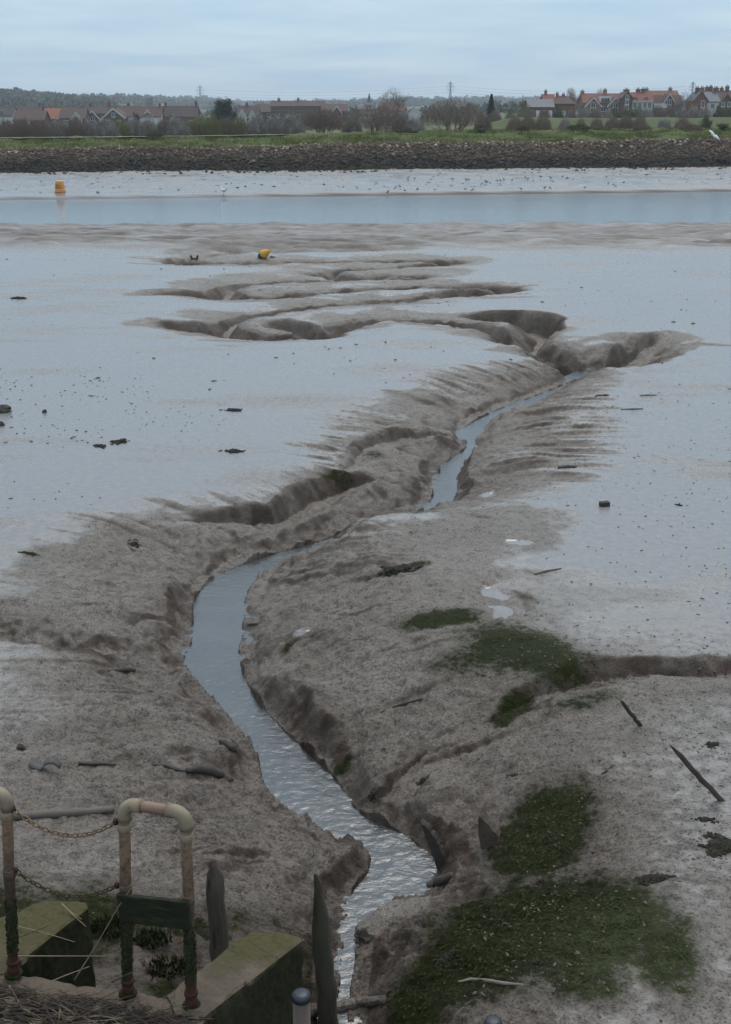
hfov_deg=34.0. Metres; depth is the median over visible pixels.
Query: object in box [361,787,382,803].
seaweed clump
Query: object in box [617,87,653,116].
house
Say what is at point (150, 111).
house
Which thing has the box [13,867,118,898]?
chain
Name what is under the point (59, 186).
can buoy
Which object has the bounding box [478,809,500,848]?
timber stump
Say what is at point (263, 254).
cone buoy
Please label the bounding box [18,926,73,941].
reed stalk
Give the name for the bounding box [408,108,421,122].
house
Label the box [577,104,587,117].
shrub
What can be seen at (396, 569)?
seaweed clump
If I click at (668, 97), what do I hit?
house
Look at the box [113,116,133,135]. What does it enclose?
shrub
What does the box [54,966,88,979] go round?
reed stalk
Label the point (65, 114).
house
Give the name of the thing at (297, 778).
creek water
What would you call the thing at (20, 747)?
stone
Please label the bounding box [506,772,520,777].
seaweed clump
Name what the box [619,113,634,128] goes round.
shrub
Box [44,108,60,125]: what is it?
house
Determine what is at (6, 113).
house
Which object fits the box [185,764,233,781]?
driftwood
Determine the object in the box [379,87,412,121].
bare tree
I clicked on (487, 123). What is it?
shrub
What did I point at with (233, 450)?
seaweed clump
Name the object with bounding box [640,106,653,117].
shrub
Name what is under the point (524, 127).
shrub
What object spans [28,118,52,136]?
shrub
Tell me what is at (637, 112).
shrub
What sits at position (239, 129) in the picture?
shrub
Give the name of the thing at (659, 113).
shrub
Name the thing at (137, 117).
evergreen tree
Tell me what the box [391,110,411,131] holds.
shrub
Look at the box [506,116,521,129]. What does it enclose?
shrub
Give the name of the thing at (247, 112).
house
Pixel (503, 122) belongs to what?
fields
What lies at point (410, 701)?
driftwood branch
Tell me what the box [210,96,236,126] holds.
evergreen tree
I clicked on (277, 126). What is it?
shrub
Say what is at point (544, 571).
plank
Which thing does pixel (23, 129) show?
shrub
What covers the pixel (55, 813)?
wooden pole
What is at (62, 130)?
shrub
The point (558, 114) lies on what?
shrub
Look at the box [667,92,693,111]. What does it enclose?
bare tree
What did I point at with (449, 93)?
electricity pylon
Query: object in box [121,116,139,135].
shrub
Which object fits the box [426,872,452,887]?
fallen log
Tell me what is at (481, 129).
shrub
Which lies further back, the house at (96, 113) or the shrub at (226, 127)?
the house at (96, 113)
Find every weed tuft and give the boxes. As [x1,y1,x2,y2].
[90,914,134,938]
[133,926,172,949]
[141,952,184,979]
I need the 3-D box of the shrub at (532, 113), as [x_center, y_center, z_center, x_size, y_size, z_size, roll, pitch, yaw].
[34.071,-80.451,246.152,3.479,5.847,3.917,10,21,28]
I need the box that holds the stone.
[16,744,25,750]
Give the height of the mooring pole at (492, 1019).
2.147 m
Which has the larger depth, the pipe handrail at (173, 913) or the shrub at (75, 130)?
the shrub at (75, 130)
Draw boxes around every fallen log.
[310,995,385,1016]
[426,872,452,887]
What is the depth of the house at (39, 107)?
419.37 m
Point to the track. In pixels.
(133, 136)
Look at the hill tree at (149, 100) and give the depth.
1115.21 m
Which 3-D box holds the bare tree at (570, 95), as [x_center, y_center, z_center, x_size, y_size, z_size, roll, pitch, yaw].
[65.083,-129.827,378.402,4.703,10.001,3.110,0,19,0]
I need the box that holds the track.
[2,134,284,137]
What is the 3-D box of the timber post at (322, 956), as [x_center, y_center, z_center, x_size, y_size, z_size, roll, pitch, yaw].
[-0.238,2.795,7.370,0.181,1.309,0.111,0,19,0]
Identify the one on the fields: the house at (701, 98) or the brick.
the house at (701, 98)
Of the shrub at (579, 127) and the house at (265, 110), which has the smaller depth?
the shrub at (579, 127)
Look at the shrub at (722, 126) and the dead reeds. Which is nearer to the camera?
the dead reeds
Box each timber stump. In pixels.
[421,818,445,869]
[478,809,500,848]
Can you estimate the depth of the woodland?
1430.94 m
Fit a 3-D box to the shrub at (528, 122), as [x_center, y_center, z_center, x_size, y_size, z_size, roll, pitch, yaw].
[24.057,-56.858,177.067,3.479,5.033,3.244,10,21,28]
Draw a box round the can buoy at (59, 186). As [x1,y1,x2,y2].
[54,179,65,192]
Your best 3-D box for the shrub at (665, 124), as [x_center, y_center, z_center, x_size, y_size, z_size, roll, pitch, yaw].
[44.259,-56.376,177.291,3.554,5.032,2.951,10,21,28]
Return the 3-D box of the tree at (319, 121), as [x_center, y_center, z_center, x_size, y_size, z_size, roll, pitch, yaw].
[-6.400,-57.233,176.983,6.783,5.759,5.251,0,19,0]
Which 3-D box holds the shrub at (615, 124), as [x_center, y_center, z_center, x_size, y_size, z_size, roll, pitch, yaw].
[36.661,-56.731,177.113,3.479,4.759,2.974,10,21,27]
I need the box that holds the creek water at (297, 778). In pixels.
[181,368,599,1023]
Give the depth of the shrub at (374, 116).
177.78 m
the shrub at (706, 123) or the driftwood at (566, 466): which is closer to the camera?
the driftwood at (566, 466)
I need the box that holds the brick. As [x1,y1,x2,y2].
[599,501,609,506]
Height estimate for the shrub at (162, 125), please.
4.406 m
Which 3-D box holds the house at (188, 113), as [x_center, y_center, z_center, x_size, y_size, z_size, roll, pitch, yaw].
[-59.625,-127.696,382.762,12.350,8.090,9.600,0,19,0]
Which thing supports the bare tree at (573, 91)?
on the fields
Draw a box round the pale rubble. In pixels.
[0,137,729,154]
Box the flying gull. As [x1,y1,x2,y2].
[709,130,719,139]
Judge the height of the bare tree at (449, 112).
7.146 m
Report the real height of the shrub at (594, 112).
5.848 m
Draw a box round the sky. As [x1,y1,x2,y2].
[0,0,730,101]
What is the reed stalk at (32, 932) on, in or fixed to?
on the concrete quay
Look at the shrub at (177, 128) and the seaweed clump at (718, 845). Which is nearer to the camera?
the seaweed clump at (718, 845)
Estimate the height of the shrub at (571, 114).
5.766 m
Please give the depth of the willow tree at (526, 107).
321.72 m
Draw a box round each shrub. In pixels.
[0,119,19,136]
[10,116,39,136]
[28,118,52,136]
[45,116,72,137]
[64,114,87,136]
[81,117,99,136]
[93,118,121,136]
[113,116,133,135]
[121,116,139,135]
[135,115,159,135]
[141,131,166,139]
[153,117,171,134]
[164,116,192,135]
[184,117,203,136]
[200,111,224,136]
[217,115,237,136]
[229,116,248,135]
[243,113,270,134]
[266,113,286,133]
[281,113,307,133]
[340,113,363,132]
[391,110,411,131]
[393,127,419,132]
[403,115,426,130]
[473,112,492,129]
[476,128,485,132]
[489,109,501,121]
[504,109,515,118]
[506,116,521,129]
[512,125,530,130]
[516,107,525,116]
[521,112,536,129]
[526,108,536,116]
[534,114,551,129]
[538,108,550,117]
[551,105,565,117]
[555,113,573,128]
[564,124,591,131]
[566,107,577,117]
[575,118,587,126]
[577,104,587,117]
[588,107,601,117]
[590,116,604,128]
[603,114,620,128]
[611,106,621,117]
[618,107,634,117]
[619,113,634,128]
[631,113,647,128]
[632,104,642,117]
[632,124,652,130]
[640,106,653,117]
[650,104,665,116]
[656,115,673,128]
[663,105,676,117]
[673,114,689,126]
[675,123,703,130]
[687,105,698,117]
[698,105,711,117]
[699,114,712,127]
[711,104,724,116]
[716,122,729,129]
[720,106,730,116]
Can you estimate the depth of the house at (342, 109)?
394.38 m
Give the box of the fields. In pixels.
[53,101,730,136]
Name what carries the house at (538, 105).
on the fields
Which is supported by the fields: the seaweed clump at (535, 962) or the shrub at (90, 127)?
the shrub at (90, 127)
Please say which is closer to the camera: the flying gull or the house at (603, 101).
the flying gull
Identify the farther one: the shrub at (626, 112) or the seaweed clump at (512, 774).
the shrub at (626, 112)
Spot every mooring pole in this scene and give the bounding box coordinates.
[292,988,310,1023]
[484,1015,501,1023]
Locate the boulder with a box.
[0,404,11,413]
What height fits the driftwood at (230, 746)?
0.109 m
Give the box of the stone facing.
[0,137,730,172]
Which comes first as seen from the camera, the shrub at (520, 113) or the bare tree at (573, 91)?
the shrub at (520, 113)
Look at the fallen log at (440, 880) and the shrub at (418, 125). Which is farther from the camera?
the shrub at (418, 125)
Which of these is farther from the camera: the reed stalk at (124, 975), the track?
the track
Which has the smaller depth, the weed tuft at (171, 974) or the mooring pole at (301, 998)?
the mooring pole at (301, 998)
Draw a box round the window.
[701,100,704,107]
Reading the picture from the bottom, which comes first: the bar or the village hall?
the bar
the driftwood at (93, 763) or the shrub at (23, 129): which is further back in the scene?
the shrub at (23, 129)
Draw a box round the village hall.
[358,94,378,124]
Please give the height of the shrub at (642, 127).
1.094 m
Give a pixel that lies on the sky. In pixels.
(266, 49)
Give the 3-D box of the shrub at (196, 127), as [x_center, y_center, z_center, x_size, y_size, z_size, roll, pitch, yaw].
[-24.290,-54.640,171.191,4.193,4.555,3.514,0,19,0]
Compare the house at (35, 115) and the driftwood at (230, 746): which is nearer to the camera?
the driftwood at (230, 746)
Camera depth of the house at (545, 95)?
354.23 m
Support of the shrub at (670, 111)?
on the fields
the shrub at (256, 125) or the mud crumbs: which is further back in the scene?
the shrub at (256, 125)
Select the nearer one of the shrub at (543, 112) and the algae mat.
the algae mat
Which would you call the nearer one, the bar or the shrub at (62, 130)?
the bar
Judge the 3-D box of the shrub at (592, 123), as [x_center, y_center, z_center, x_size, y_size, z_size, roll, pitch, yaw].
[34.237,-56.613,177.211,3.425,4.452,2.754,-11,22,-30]
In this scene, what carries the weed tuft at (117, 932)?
on the mudflat
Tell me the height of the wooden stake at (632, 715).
0.439 m
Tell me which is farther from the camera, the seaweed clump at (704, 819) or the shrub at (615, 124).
the shrub at (615, 124)
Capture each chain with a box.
[11,806,117,837]
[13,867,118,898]
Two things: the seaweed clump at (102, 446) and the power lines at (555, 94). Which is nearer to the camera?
the seaweed clump at (102, 446)
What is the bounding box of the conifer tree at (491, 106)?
[486,94,495,116]
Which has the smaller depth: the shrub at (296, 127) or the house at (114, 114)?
the shrub at (296, 127)
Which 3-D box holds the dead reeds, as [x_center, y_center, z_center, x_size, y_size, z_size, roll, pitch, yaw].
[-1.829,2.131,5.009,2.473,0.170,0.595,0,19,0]
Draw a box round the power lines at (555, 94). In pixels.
[453,86,690,96]
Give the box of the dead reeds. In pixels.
[0,979,210,1023]
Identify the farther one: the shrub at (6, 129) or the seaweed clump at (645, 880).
the shrub at (6, 129)
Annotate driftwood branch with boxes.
[380,698,421,712]
[458,977,524,985]
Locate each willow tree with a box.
[168,113,179,122]
[194,112,205,125]
[519,99,530,114]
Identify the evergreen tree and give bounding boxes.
[133,112,141,125]
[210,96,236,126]
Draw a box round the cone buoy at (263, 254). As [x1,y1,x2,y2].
[258,249,273,258]
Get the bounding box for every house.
[0,107,16,126]
[12,111,50,126]
[13,103,43,110]
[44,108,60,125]
[58,108,90,125]
[84,102,115,124]
[101,108,127,126]
[116,102,129,113]
[126,102,163,126]
[162,100,199,126]
[236,102,260,125]
[256,104,270,125]
[321,104,347,124]
[380,104,404,125]
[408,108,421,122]
[524,99,554,117]
[540,89,554,98]
[553,92,575,116]
[577,88,619,117]
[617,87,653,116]
[646,87,681,116]
[685,86,720,116]
[704,85,730,113]
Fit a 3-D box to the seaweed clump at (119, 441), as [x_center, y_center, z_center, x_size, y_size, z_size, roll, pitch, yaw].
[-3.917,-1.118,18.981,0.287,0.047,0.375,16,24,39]
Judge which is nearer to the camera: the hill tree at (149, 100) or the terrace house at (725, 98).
the terrace house at (725, 98)
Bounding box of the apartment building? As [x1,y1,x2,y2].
[270,97,324,125]
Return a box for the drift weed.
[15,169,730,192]
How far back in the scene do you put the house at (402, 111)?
408.31 m
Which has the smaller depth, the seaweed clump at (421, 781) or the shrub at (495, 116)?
the seaweed clump at (421, 781)
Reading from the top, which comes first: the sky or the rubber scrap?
the sky
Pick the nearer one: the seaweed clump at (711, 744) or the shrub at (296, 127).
the seaweed clump at (711, 744)
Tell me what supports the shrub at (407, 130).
on the flood bank
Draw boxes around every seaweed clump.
[11,296,26,298]
[18,551,39,556]
[92,444,105,448]
[110,438,129,444]
[127,539,141,550]
[219,448,245,452]
[220,408,241,411]
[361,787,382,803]
[369,564,422,579]
[416,777,427,785]
[432,949,459,964]
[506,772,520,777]
[527,958,544,966]
[634,873,676,885]
[690,816,718,823]
[697,831,730,857]
[705,741,718,748]
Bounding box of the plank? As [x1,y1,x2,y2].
[534,568,560,574]
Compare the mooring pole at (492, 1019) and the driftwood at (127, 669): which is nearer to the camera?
the mooring pole at (492, 1019)
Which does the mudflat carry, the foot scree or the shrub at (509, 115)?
the foot scree
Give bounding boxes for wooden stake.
[620,700,641,725]
[670,745,724,801]
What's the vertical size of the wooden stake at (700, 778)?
0.692 m
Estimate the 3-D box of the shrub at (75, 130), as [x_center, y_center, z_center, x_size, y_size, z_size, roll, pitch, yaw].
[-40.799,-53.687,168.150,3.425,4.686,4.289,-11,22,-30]
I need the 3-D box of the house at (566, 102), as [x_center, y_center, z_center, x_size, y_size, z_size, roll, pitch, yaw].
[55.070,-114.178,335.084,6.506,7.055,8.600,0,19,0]
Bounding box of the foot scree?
[0,164,729,174]
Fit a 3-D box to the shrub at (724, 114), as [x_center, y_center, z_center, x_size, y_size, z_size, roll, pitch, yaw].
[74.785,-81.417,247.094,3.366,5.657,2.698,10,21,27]
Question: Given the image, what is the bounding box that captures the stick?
[621,408,642,409]
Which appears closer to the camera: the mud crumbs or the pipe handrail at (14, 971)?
the pipe handrail at (14, 971)
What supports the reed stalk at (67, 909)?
on the concrete quay
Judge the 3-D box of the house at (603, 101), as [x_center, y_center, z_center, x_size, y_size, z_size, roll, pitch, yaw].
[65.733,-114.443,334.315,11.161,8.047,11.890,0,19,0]
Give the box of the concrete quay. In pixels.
[0,900,303,1023]
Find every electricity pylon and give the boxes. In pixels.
[196,85,203,110]
[446,81,453,104]
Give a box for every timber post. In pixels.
[206,862,228,961]
[312,874,338,1023]
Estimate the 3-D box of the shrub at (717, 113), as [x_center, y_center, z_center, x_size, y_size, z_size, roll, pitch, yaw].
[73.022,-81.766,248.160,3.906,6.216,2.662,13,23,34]
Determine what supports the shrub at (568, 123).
on the fields
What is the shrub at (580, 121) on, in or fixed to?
on the fields
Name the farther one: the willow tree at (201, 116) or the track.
the willow tree at (201, 116)
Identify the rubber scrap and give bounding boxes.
[28,757,60,770]
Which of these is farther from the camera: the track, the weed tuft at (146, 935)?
the track
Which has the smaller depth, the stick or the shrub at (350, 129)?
the stick
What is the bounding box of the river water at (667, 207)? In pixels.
[0,192,730,224]
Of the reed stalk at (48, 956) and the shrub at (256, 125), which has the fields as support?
the shrub at (256, 125)
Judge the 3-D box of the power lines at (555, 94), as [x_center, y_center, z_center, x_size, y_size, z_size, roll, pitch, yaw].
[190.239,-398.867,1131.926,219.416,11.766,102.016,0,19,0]
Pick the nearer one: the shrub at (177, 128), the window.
the shrub at (177, 128)
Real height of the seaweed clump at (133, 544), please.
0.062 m
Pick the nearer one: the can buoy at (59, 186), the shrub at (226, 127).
the can buoy at (59, 186)
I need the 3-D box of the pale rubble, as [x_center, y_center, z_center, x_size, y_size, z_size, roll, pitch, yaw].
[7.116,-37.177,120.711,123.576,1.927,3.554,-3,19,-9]
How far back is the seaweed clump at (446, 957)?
7.58 m
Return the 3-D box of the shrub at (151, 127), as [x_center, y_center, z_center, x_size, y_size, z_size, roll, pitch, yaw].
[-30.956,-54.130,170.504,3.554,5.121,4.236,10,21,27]
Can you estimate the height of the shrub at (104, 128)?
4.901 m
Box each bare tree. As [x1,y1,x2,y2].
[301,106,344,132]
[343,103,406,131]
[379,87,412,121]
[418,97,486,130]
[567,87,576,101]
[571,90,577,111]
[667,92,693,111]
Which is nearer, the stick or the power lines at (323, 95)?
the stick
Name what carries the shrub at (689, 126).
on the flood bank
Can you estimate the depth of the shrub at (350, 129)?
178.86 m
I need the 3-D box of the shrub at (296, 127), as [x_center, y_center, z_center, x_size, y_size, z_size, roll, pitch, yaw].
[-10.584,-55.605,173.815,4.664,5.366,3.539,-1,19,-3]
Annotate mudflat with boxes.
[0,166,730,1023]
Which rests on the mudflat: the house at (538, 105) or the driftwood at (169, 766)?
the driftwood at (169, 766)
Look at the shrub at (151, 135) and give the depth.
122.13 m
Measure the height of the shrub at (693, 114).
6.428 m
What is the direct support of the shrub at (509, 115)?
on the fields
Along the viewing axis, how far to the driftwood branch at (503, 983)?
7.18 m
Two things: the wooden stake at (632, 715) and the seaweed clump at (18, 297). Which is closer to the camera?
the wooden stake at (632, 715)
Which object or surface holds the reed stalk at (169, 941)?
on the concrete quay
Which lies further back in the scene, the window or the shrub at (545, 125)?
the window
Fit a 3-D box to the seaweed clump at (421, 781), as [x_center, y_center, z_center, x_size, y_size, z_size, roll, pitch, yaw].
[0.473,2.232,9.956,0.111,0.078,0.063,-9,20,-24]
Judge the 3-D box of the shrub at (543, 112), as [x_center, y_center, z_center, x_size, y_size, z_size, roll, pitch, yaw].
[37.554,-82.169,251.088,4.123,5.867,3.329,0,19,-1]
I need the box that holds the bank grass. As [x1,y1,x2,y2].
[0,127,730,149]
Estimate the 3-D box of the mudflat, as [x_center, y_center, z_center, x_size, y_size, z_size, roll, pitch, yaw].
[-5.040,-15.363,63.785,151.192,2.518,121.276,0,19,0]
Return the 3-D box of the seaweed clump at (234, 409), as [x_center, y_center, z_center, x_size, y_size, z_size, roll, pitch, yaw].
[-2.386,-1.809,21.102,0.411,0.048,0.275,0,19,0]
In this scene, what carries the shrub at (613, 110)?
on the fields
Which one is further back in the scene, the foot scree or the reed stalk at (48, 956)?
the foot scree
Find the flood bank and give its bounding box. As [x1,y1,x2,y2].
[0,127,730,171]
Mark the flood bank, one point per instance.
(507, 134)
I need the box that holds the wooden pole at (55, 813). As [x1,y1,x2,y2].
[13,806,113,820]
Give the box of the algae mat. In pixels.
[89,716,688,1023]
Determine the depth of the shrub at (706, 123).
176.72 m
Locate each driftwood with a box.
[79,761,115,764]
[108,667,135,671]
[151,763,186,771]
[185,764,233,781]
[219,739,237,751]
[558,465,576,468]
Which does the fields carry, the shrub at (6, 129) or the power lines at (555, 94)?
the shrub at (6, 129)
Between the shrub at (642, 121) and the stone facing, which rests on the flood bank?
the stone facing
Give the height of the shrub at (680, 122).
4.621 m
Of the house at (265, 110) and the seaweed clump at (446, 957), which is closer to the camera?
the seaweed clump at (446, 957)
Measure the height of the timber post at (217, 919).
1.289 m
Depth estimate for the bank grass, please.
123.26 m
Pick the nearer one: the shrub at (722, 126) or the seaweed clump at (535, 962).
the seaweed clump at (535, 962)
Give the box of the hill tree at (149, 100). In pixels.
[144,97,153,105]
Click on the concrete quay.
(253, 978)
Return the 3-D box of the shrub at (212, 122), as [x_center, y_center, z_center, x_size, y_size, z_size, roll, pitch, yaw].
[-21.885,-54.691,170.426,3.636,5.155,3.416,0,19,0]
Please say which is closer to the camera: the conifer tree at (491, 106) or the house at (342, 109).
the conifer tree at (491, 106)
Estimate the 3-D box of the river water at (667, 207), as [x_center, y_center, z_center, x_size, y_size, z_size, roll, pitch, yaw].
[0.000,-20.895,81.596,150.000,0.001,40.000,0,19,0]
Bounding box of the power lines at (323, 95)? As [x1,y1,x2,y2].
[200,86,447,98]
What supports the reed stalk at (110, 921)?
on the dead reeds
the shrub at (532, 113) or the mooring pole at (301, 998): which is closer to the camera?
the mooring pole at (301, 998)
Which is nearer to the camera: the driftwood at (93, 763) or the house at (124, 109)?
the driftwood at (93, 763)
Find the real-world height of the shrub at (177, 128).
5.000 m
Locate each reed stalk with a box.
[5,925,48,942]
[6,955,93,956]
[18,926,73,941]
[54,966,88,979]
[61,903,86,926]
[74,854,159,979]
[111,968,141,982]
[163,927,178,957]
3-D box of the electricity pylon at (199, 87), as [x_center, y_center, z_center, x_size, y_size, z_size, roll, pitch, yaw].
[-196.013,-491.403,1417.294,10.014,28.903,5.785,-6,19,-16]
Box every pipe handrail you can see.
[0,786,22,979]
[116,798,200,1010]
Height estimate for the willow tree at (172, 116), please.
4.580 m
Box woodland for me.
[0,87,684,119]
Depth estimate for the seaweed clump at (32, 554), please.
14.28 m
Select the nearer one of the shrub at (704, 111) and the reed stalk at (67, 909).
the reed stalk at (67, 909)
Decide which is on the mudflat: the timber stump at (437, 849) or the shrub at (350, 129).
the timber stump at (437, 849)
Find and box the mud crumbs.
[0,259,730,1023]
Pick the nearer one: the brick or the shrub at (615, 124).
the brick
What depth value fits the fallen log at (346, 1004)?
7.67 m
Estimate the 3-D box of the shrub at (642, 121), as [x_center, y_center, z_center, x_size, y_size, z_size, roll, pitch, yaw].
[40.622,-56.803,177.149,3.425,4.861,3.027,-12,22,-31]
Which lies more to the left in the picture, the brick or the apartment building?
the apartment building
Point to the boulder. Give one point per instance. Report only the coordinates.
(5, 408)
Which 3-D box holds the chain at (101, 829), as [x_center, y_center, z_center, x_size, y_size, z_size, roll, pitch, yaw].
[-1.265,1.312,5.019,0.499,0.128,0.025,5,19,14]

